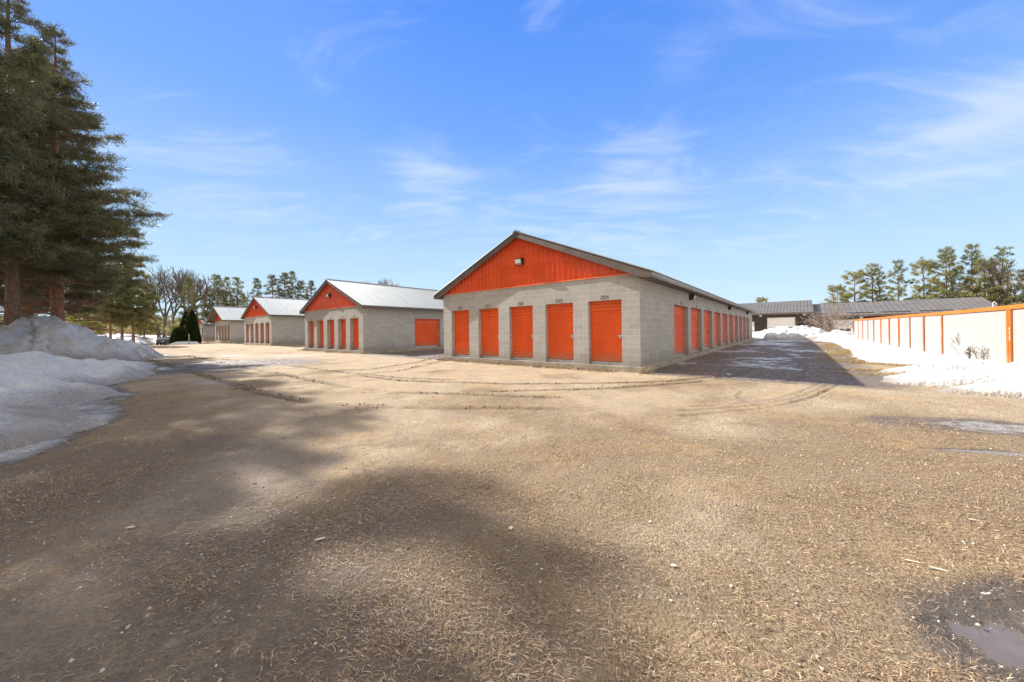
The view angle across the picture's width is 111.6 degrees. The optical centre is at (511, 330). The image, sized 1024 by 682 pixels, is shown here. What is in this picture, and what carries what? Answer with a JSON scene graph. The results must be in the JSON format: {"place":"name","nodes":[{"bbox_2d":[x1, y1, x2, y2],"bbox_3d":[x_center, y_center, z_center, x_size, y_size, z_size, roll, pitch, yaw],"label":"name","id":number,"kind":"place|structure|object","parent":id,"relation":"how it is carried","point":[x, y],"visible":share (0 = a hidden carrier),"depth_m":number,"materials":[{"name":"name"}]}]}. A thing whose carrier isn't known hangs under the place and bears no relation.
{"place":"outdoors","nodes":[
{"label":"outdoors","id":0,"kind":"place"},
{"bbox_2d":[1,314,184,334],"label":"young conifers","id":1,"kind":"object","parent":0,"point":[174,326],"visible":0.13,"depth_m":66.60,"materials":[{"name":"green plant"}]},
{"bbox_2d":[0,340,1023,681],"bbox_3d":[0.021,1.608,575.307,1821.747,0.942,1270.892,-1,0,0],"label":"ground","id":2,"kind":"structure","parent":0,"point":[762,364],"depth_m":2.60,"materials":[{"name":"brown gravel"}]},
{"bbox_2d":[0,3,51,207],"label":"pine tree","id":3,"kind":"object","parent":2,"relation":"on","point":[20,78],"visible":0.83,"depth_m":11.88,"materials":[{"name":"green plant"}]},
{"bbox_2d":[0,0,65,319],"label":"pine tree","id":4,"kind":"object","parent":2,"relation":"on","point":[25,106],"visible":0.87,"depth_m":13.68,"materials":[{"name":"green plant"}]},
{"bbox_2d":[0,84,78,261],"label":"pine tree","id":5,"kind":"object","parent":2,"relation":"on","point":[8,243],"visible":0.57,"depth_m":15.90,"materials":[{"name":"green plant"}]},
{"bbox_2d":[0,45,107,321],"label":"pine tree","id":6,"kind":"object","parent":2,"relation":"on","point":[27,304],"visible":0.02,"depth_m":23.93,"materials":[{"name":"green plant"}]},
{"bbox_2d":[0,60,145,329],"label":"pine tree","id":7,"kind":"object","parent":2,"relation":"on","point":[85,296],"visible":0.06,"depth_m":25.86,"materials":[{"name":"green plant"}]},
{"bbox_2d":[0,0,154,328],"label":"pine tree","id":8,"kind":"object","parent":2,"relation":"on","point":[11,263],"visible":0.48,"depth_m":19.38,"materials":[{"name":"green plant"}]},
{"bbox_2d":[0,351,155,451],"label":"snow bank","id":9,"kind":"structure","parent":2,"relation":"on","point":[38,389],"depth_m":7.52,"materials":[{"name":"white snow"}]},
{"bbox_2d":[0,315,164,360],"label":"snow pile","id":10,"kind":"object","parent":2,"relation":"on","point":[56,336],"visible":0.84,"depth_m":18.74,"materials":[{"name":"white snow"}]},
{"bbox_2d":[65,300,105,332],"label":"pine tree","id":11,"kind":"object","parent":2,"relation":"on","point":[82,323],"visible":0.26,"depth_m":51.95,"materials":[{"name":"green plant"}]},
{"bbox_2d":[0,25,172,335],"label":"pine tree","id":12,"kind":"object","parent":2,"relation":"on","point":[102,281],"visible":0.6,"depth_m":20.89,"materials":[{"name":"green plant"}]},
{"bbox_2d":[1,309,181,336],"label":"brush","id":13,"kind":"object","parent":2,"relation":"on","point":[149,331],"visible":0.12,"depth_m":78.84,"materials":[{"name":"brown plant"}]},
{"bbox_2d":[87,316,108,334],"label":"pine tree","id":14,"kind":"object","parent":2,"relation":"on","point":[99,332],"visible":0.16,"depth_m":60.02,"materials":[{"name":"green plant"}]},
{"bbox_2d":[78,278,138,339],"bbox_3d":[-50.672,-3.186,43.762,5.298,10.568,5.453,-1,0,30],"label":"pine tree","id":15,"kind":"object","parent":2,"relation":"on","point":[117,301],"visible":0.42,"depth_m":43.73,"materials":[{"name":"green plant"}]},
{"bbox_2d":[92,264,153,339],"bbox_3d":[-52.595,-3.727,47.253,6.064,11.753,5.893,-1,0,12],"label":"pine tree","id":16,"kind":"object","parent":2,"relation":"on","point":[122,330],"visible":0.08,"depth_m":47.09,"materials":[{"name":"green plant"}]},
{"bbox_2d":[100,252,164,341],"bbox_3d":[-50.092,-4.192,45.897,6.579,12.566,6.446,-1,0,35],"label":"pine tree","id":17,"kind":"object","parent":2,"relation":"on","point":[148,308],"visible":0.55,"depth_m":45.88,"materials":[{"name":"green plant"}]},
{"bbox_2d":[100,333,169,345],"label":"snow bank","id":18,"kind":"structure","parent":2,"relation":"on","point":[151,340],"depth_m":58.19,"materials":[{"name":"white snow"}]},
{"bbox_2d":[129,292,161,336],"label":"pine tree","id":19,"kind":"object","parent":2,"relation":"on","point":[149,327],"visible":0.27,"depth_m":62.26,"materials":[{"name":"green plant"}]},
{"bbox_2d":[135,277,172,338],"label":"bare tree","id":20,"kind":"object","parent":2,"relation":"on","point":[159,291],"visible":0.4,"depth_m":65.39,"materials":[{"name":"grey plant"}]},
{"bbox_2d":[156,337,169,344],"bbox_3d":[-61.736,1.839,61.976,2.200,1.445,4.660,-1,0,-37],"label":"parked car","id":21,"kind":"object","parent":2,"relation":"on","point":[162,340],"visible":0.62,"depth_m":60.40,"materials":[{"name":"grey paint"}]},
{"bbox_2d":[140,269,187,336],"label":"bare tree","id":22,"kind":"object","parent":2,"relation":"on","point":[165,314],"visible":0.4,"depth_m":68.45,"materials":[{"name":"grey plant"}]},
{"bbox_2d":[146,264,203,333],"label":"bare tree","id":23,"kind":"object","parent":2,"relation":"on","point":[173,293],"visible":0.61,"depth_m":70.59,"materials":[{"name":"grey plant"}]},
{"bbox_2d":[170,327,190,343],"bbox_3d":[-57.157,0.969,60.003,2.842,3.507,2.864,-1,0,0],"label":"rounded hedge","id":24,"kind":"object","parent":2,"relation":"on","point":[179,333],"visible":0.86,"depth_m":59.27,"materials":[{"name":"green plant"}]},
{"bbox_2d":[179,311,188,327],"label":"cone cedar","id":25,"kind":"object","parent":2,"relation":"on","point":[183,321],"visible":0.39,"depth_m":64.48,"materials":[{"name":"green plant"}]},
{"bbox_2d":[169,341,199,344],"bbox_3d":[-55.976,2.214,59.122,4.485,0.803,2.927,-1,0,0],"label":"snow patch","id":26,"kind":"object","parent":2,"relation":"on","point":[181,343],"visible":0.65,"depth_m":58.95,"materials":[{"name":"white snow"}]},
{"bbox_2d":[175,276,205,324],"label":"pine tree","id":27,"kind":"object","parent":2,"relation":"on","point":[188,302],"visible":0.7,"depth_m":65.88,"materials":[{"name":"green plant"}]},
{"bbox_2d":[185,310,201,343],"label":"cone cedar","id":28,"kind":"object","parent":2,"relation":"on","point":[192,327],"visible":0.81,"depth_m":61.62,"materials":[{"name":"green plant"}]},
{"bbox_2d":[167,266,226,311],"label":"bare tree","id":29,"kind":"object","parent":2,"relation":"on","point":[204,292],"visible":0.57,"depth_m":74.36,"materials":[{"name":"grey plant"}]},
{"bbox_2d":[174,276,229,313],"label":"bare tree","id":30,"kind":"object","parent":2,"relation":"on","point":[201,300],"visible":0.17,"depth_m":78.84,"materials":[{"name":"brown plant"}]},
{"bbox_2d":[196,314,214,340],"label":"storage building","id":31,"kind":"structure","parent":2,"relation":"on","point":[205,327],"depth_m":72.81,"materials":[{"name":"concrete"}]},
{"bbox_2d":[200,274,231,316],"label":"pine tree","id":32,"kind":"object","parent":2,"relation":"on","point":[210,305],"visible":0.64,"depth_m":75.57,"materials":[{"name":"green plant"}]},
{"bbox_2d":[206,306,246,343],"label":"storage building","id":33,"kind":"structure","parent":2,"relation":"on","point":[229,324],"depth_m":53.14,"materials":[{"name":"concrete"}]},
{"bbox_2d":[218,276,235,306],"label":"pine tree","id":34,"kind":"object","parent":2,"relation":"on","point":[228,283],"visible":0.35,"depth_m":79.88,"materials":[{"name":"green plant"}]},
{"bbox_2d":[207,288,250,305],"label":"bare tree","id":35,"kind":"object","parent":2,"relation":"on","point":[235,298],"visible":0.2,"depth_m":92.99,"materials":[{"name":"plant"}]},
{"bbox_2d":[227,277,248,306],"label":"pine tree","id":36,"kind":"object","parent":2,"relation":"on","point":[238,280],"visible":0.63,"depth_m":79.78,"materials":[{"name":"green plant"}]},
{"bbox_2d":[238,296,249,306],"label":"pine tree","id":37,"kind":"object","parent":2,"relation":"on","point":[245,297],"visible":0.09,"depth_m":85.05,"materials":[{"name":"green plant"}]},
{"bbox_2d":[246,277,265,306],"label":"pine tree","id":38,"kind":"object","parent":2,"relation":"on","point":[258,285],"visible":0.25,"depth_m":81.79,"materials":[{"name":"green plant"}]},
{"bbox_2d":[263,274,280,297],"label":"pine tree","id":39,"kind":"object","parent":2,"relation":"on","point":[272,277],"visible":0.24,"depth_m":83.67,"materials":[{"name":"green plant"}]},
{"bbox_2d":[241,296,308,345],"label":"storage building","id":40,"kind":"structure","parent":2,"relation":"on","point":[271,321],"depth_m":38.54,"materials":[{"name":"concrete"}]},
{"bbox_2d":[273,272,293,297],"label":"pine tree","id":41,"kind":"object","parent":2,"relation":"on","point":[286,277],"visible":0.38,"depth_m":83.74,"materials":[{"name":"green plant"}]},
{"bbox_2d":[281,270,299,298],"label":"pine tree","id":42,"kind":"object","parent":2,"relation":"on","point":[291,272],"visible":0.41,"depth_m":85.91,"materials":[{"name":"green plant"}]},
{"bbox_2d":[293,280,308,298],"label":"pine tree","id":43,"kind":"object","parent":2,"relation":"on","point":[301,284],"visible":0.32,"depth_m":85.91,"materials":[{"name":"green plant"}]},
{"bbox_2d":[305,280,316,298],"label":"pine tree","id":44,"kind":"object","parent":2,"relation":"on","point":[311,282],"visible":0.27,"depth_m":87.85,"materials":[{"name":"green plant"}]},
{"bbox_2d":[299,279,443,353],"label":"storage building","id":45,"kind":"structure","parent":2,"relation":"on","point":[341,316],"depth_m":26.02,"materials":[{"name":"concrete"}]},
{"bbox_2d":[311,321,313,347],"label":"roller door","id":46,"kind":"structure","parent":45,"relation":"in","point":[312,322],"depth_m":29.06,"materials":[{"name":"orange paint"}]},
{"bbox_2d":[320,320,323,347],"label":"roller door","id":47,"kind":"structure","parent":45,"relation":"in","point":[322,322],"depth_m":27.86,"materials":[{"name":"orange paint"}]},
{"bbox_2d":[330,320,334,348],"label":"roller door","id":48,"kind":"structure","parent":45,"relation":"in","point":[332,321],"depth_m":26.74,"materials":[{"name":"orange paint"}]},
{"bbox_2d":[341,319,345,349],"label":"roller door","id":49,"kind":"structure","parent":45,"relation":"in","point":[343,325],"depth_m":25.54,"materials":[{"name":"orange paint"}]},
{"bbox_2d":[353,318,358,349],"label":"roller door","id":50,"kind":"structure","parent":45,"relation":"in","point":[355,320],"depth_m":24.36,"materials":[{"name":"orange paint"}]},
{"bbox_2d":[415,319,438,347],"bbox_3d":[-6.729,0.200,27.449,0.095,2.234,2.438,-1,0,39],"label":"roller door","id":51,"kind":"structure","parent":45,"relation":"in","point":[426,330],"depth_m":27.48,"materials":[{"name":"orange paint"}]},
{"bbox_2d":[378,278,398,285],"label":"bare tree","id":52,"kind":"object","parent":2,"relation":"on","point":[385,281],"visible":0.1,"depth_m":73.65,"materials":[{"name":"plant"}]},
{"bbox_2d":[150,354,717,409],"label":"mud clods","id":53,"kind":"object","parent":2,"relation":"on","point":[243,384],"visible":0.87,"depth_m":9.93,"materials":[{"name":"brown soil"}]},
{"bbox_2d":[298,349,643,373],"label":"dead leaves","id":54,"kind":"object","parent":2,"relation":"on","point":[538,366],"visible":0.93,"depth_m":14.14,"materials":[{"name":"brown plant"}]},
{"bbox_2d":[0,299,1021,335],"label":"woods","id":55,"kind":"object","parent":2,"relation":"on","point":[179,317],"depth_m":139.94,"materials":[{"name":"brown wood"}]},
{"bbox_2d":[0,368,1023,681],"bbox_3d":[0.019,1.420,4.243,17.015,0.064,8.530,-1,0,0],"label":"fallen needles","id":56,"kind":"object","parent":2,"relation":"on","point":[610,575],"visible":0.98,"depth_m":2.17,"materials":[{"name":"brown plant"}]},
{"bbox_2d":[1,372,1023,681],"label":"pebbles","id":57,"kind":"object","parent":2,"relation":"on","point":[505,536],"visible":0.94,"depth_m":2.52,"materials":[{"name":"grey stone"}]},
{"bbox_2d":[433,230,756,372],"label":"storage building","id":58,"kind":"structure","parent":2,"relation":"on","point":[517,297],"depth_m":13.80,"materials":[{"name":"concrete"}]},
{"bbox_2d":[454,310,469,356],"bbox_3d":[-2.359,0.143,16.780,1.219,2.234,0.055,-1,0,39],"label":"roller door","id":59,"kind":"structure","parent":58,"relation":"in","point":[461,320],"depth_m":16.83,"materials":[{"name":"orange paint"}]},
{"bbox_2d":[481,308,498,358],"bbox_3d":[-0.954,0.125,15.609,1.219,2.234,0.097,-1,0,39],"label":"roller door","id":60,"kind":"structure","parent":58,"relation":"in","point":[489,317],"depth_m":15.66,"materials":[{"name":"orange paint"}]},
{"bbox_2d":[512,306,532,359],"bbox_3d":[0.463,0.106,14.458,1.219,2.234,0.097,-1,0,39],"label":"roller door","id":61,"kind":"structure","parent":58,"relation":"in","point":[522,317],"depth_m":14.50,"materials":[{"name":"orange paint"}]},
{"bbox_2d":[548,303,573,362],"bbox_3d":[1.880,0.088,13.302,1.219,2.234,0.097,-1,0,39],"label":"roller door","id":62,"kind":"structure","parent":58,"relation":"in","point":[560,316],"depth_m":13.34,"materials":[{"name":"orange paint"}]},
{"bbox_2d":[590,300,621,364],"bbox_3d":[3.299,0.069,12.143,1.219,2.234,0.097,-1,0,39],"label":"roller door","id":63,"kind":"structure","parent":58,"relation":"in","point":[606,316],"depth_m":12.16,"materials":[{"name":"orange paint"}]},
{"bbox_2d":[674,305,684,356],"bbox_3d":[7.360,0.016,15.452,0.095,2.234,2.438,-1,0,39],"label":"roller door","id":64,"kind":"structure","parent":58,"relation":"in","point":[679,333],"depth_m":15.70,"materials":[{"name":"orange paint"}]},
{"bbox_2d":[691,308,698,351],"bbox_3d":[9.284,-0.009,17.816,0.095,2.234,2.438,-1,0,39],"label":"roller door","id":65,"kind":"structure","parent":58,"relation":"in","point":[694,312],"depth_m":18.14,"materials":[{"name":"orange paint"}]},
{"bbox_2d":[704,311,709,349],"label":"roller door","id":66,"kind":"structure","parent":58,"relation":"in","point":[706,314],"depth_m":20.58,"materials":[{"name":"orange paint"}]},
{"bbox_2d":[714,313,718,346],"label":"roller door","id":67,"kind":"structure","parent":58,"relation":"in","point":[716,331],"depth_m":22.95,"materials":[{"name":"orange paint"}]},
{"bbox_2d":[722,314,725,344],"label":"roller door","id":68,"kind":"structure","parent":58,"relation":"in","point":[723,315],"depth_m":25.44,"materials":[{"name":"orange paint"}]},
{"bbox_2d":[729,315,731,342],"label":"roller door","id":69,"kind":"structure","parent":58,"relation":"in","point":[730,331],"depth_m":27.88,"materials":[{"name":"orange paint"}]},
{"bbox_2d":[734,316,735,341],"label":"roller door","id":70,"kind":"structure","parent":58,"relation":"in","point":[734,316],"depth_m":30.12,"materials":[{"name":"orange paint"}]},
{"bbox_2d":[637,363,659,373],"bbox_3d":[4.332,1.179,10.977,0.800,0.391,0.680,-1,0,19],"label":"grass tuft","id":71,"kind":"object","parent":2,"relation":"on","point":[643,368],"visible":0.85,"depth_m":10.93,"materials":[{"name":"beige plant"}]},
{"bbox_2d":[756,296,767,302],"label":"pine tree","id":72,"kind":"object","parent":2,"relation":"on","point":[758,300],"visible":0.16,"depth_m":97.58,"materials":[{"name":"green plant"}]},
{"bbox_2d":[740,300,813,332],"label":"metal workshop","id":73,"kind":"structure","parent":2,"relation":"on","point":[767,315],"depth_m":61.52,"materials":[{"name":"grey metal"}]},
{"bbox_2d":[768,318,793,329],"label":"overhead door","id":74,"kind":"structure","parent":73,"relation":"in","point":[772,322],"depth_m":60.45,"materials":[{"name":"beige metal"}]},
{"bbox_2d":[752,325,830,339],"bbox_3d":[32.551,0.268,41.324,13.365,1.746,9.493,-1,0,43],"label":"snow pile","id":75,"kind":"object","parent":2,"relation":"on","point":[802,332],"visible":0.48,"depth_m":39.28,"materials":[{"name":"white snow"}]},
{"bbox_2d":[819,285,849,303],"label":"pine tree","id":76,"kind":"object","parent":2,"relation":"on","point":[834,291],"visible":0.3,"depth_m":73.89,"materials":[{"name":"green plant"}]},
{"bbox_2d":[816,330,854,338],"bbox_3d":[34.761,0.488,36.879,6.460,1.190,7.087,-1,0,0],"label":"snow pile","id":77,"kind":"object","parent":2,"relation":"on","point":[840,334],"visible":0.34,"depth_m":36.16,"materials":[{"name":"white snow"}]},
{"bbox_2d":[792,340,912,375],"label":"dry grass","id":78,"kind":"structure","parent":2,"relation":"on","point":[839,351],"depth_m":15.27,"materials":[{"name":"beige plant"}]},
{"bbox_2d":[835,267,874,302],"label":"pine tree","id":79,"kind":"object","parent":2,"relation":"on","point":[850,295],"visible":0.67,"depth_m":71.47,"materials":[{"name":"green plant"}]},
{"bbox_2d":[856,263,889,301],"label":"pine tree","id":80,"kind":"object","parent":2,"relation":"on","point":[871,270],"visible":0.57,"depth_m":69.78,"materials":[{"name":"green plant"}]},
{"bbox_2d":[871,265,892,301],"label":"pine tree","id":81,"kind":"object","parent":2,"relation":"on","point":[877,284],"visible":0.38,"depth_m":68.82,"materials":[{"name":"green plant"}]},
{"bbox_2d":[885,258,916,300],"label":"pine tree","id":82,"kind":"object","parent":2,"relation":"on","point":[899,287],"visible":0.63,"depth_m":65.85,"materials":[{"name":"green plant"}]},
{"bbox_2d":[812,297,996,332],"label":"metal workshop","id":83,"kind":"structure","parent":2,"relation":"on","point":[897,308],"depth_m":53.76,"materials":[{"name":"grey metal"}]},
{"bbox_2d":[833,320,851,332],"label":"overhead door","id":84,"kind":"structure","parent":83,"relation":"in","point":[845,325],"depth_m":55.29,"materials":[{"name":"white metal"}]},
{"bbox_2d":[903,559,921,563],"bbox_3d":[2.397,1.382,2.084,0.085,0.006,0.014,4,4,20],"label":"wood chip","id":85,"kind":"object","parent":2,"relation":"on","point":[913,561],"visible":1,"depth_m":2.08,"materials":[{"name":"beige wood"}]},
{"bbox_2d":[815,337,1023,398],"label":"snow bank","id":86,"kind":"structure","parent":2,"relation":"on","point":[959,375],"depth_m":8.98,"materials":[{"name":"white snow"}]},
{"bbox_2d":[795,296,878,331],"bbox_3d":[40.068,-1.673,43.758,6.723,5.005,8.320,-1,0,0],"label":"bare shrub","id":87,"kind":"object","parent":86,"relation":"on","point":[825,326],"visible":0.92,"depth_m":43.34,"materials":[{"name":"brown plant"}]},
{"bbox_2d":[950,333,959,353],"bbox_3d":[17.075,0.503,13.294,0.608,1.288,0.459,-1,0,17],"label":"dry plant","id":88,"kind":"object","parent":86,"relation":"on","point":[957,340],"visible":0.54,"depth_m":13.30,"materials":[{"name":"brown plant"}]},
{"bbox_2d":[963,346,970,358],"bbox_3d":[16.382,0.862,12.441,0.308,0.586,0.350,-1,0,33],"label":"dry plant","id":89,"kind":"object","parent":86,"relation":"on","point":[968,353],"visible":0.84,"depth_m":12.48,"materials":[{"name":"brown plant"}]},
{"bbox_2d":[969,346,980,359],"bbox_3d":[15.719,0.840,11.820,0.354,0.652,0.241,-1,0,4],"label":"dry plant","id":90,"kind":"object","parent":86,"relation":"on","point":[974,353],"visible":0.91,"depth_m":11.80,"materials":[{"name":"brown plant"}]},
{"bbox_2d":[976,346,988,359],"bbox_3d":[15.492,0.824,11.413,0.319,0.686,0.418,-1,0,32],"label":"dry plant","id":91,"kind":"object","parent":86,"relation":"on","point":[983,355],"visible":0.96,"depth_m":11.43,"materials":[{"name":"brown plant"}]},
{"bbox_2d":[908,257,952,299],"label":"pine tree","id":92,"kind":"object","parent":2,"relation":"on","point":[923,263],"visible":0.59,"depth_m":62.59,"materials":[{"name":"green plant"}]},
{"bbox_2d":[854,304,1023,366],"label":"panel fence","id":93,"kind":"object","parent":2,"relation":"on","point":[998,332],"visible":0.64,"depth_m":13.33,"materials":[{"name":"white metal"}]},
{"bbox_2d":[928,566,949,571],"bbox_3d":[2.470,1.381,2.014,0.090,0.006,0.016,4,5,26],"label":"wood chip","id":94,"kind":"object","parent":2,"relation":"on","point":[936,568],"visible":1,"depth_m":2.01,"materials":[{"name":"beige wood"}]},
{"bbox_2d":[920,246,971,298],"bbox_3d":[74.902,-6.802,60.293,5.450,15.819,6.080,-1,0,18],"label":"pine tree","id":95,"kind":"object","parent":2,"relation":"on","point":[945,291],"visible":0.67,"depth_m":59.75,"materials":[{"name":"green plant"}]},
{"bbox_2d":[939,248,975,297],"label":"pine tree","id":96,"kind":"object","parent":2,"relation":"on","point":[959,288],"visible":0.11,"depth_m":61.18,"materials":[{"name":"green plant"}]},
{"bbox_2d":[947,243,1000,299],"bbox_3d":[76.586,-6.840,57.726,5.188,15.852,5.787,-1,0,33],"label":"pine tree","id":97,"kind":"object","parent":2,"relation":"on","point":[974,272],"visible":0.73,"depth_m":57.66,"materials":[{"name":"green plant"}]},
{"bbox_2d":[963,254,1011,303],"bbox_3d":[82.047,-6.026,60.144,5.206,14.074,5.562,-1,0,-39],"label":"pine tree","id":98,"kind":"object","parent":2,"relation":"on","point":[987,261],"visible":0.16,"depth_m":59.66,"materials":[{"name":"green plant"}]},
{"bbox_2d":[966,258,1016,304],"bbox_3d":[80.746,-5.649,58.283,5.540,13.523,8.772,-1,0,71],"label":"bare tree","id":99,"kind":"object","parent":2,"relation":"on","point":[995,274],"visible":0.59,"depth_m":57.26,"materials":[{"name":"grey plant"}]},
{"bbox_2d":[973,269,1023,304],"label":"bare tree","id":100,"kind":"object","parent":2,"relation":"on","point":[1008,284],"visible":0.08,"depth_m":65.34,"materials":[{"name":"plant"}]},
{"bbox_2d":[976,245,1021,305],"bbox_3d":[78.403,-6.410,56.008,4.754,14.968,4.841,-1,0,-6],"label":"pine tree","id":101,"kind":"object","parent":2,"relation":"on","point":[1002,273],"visible":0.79,"depth_m":55.79,"materials":[{"name":"green plant"}]},
{"bbox_2d":[1001,269,1023,305],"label":"pine tree","id":102,"kind":"object","parent":2,"relation":"on","point":[1020,295],"visible":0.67,"depth_m":54.08,"materials":[{"name":"green plant"}]},
{"bbox_2d":[0,0,1023,333],"label":"sky","id":103,"kind":"structure","parent":0,"point":[737,151],"materials":[{"name":"blue"}]}
]}

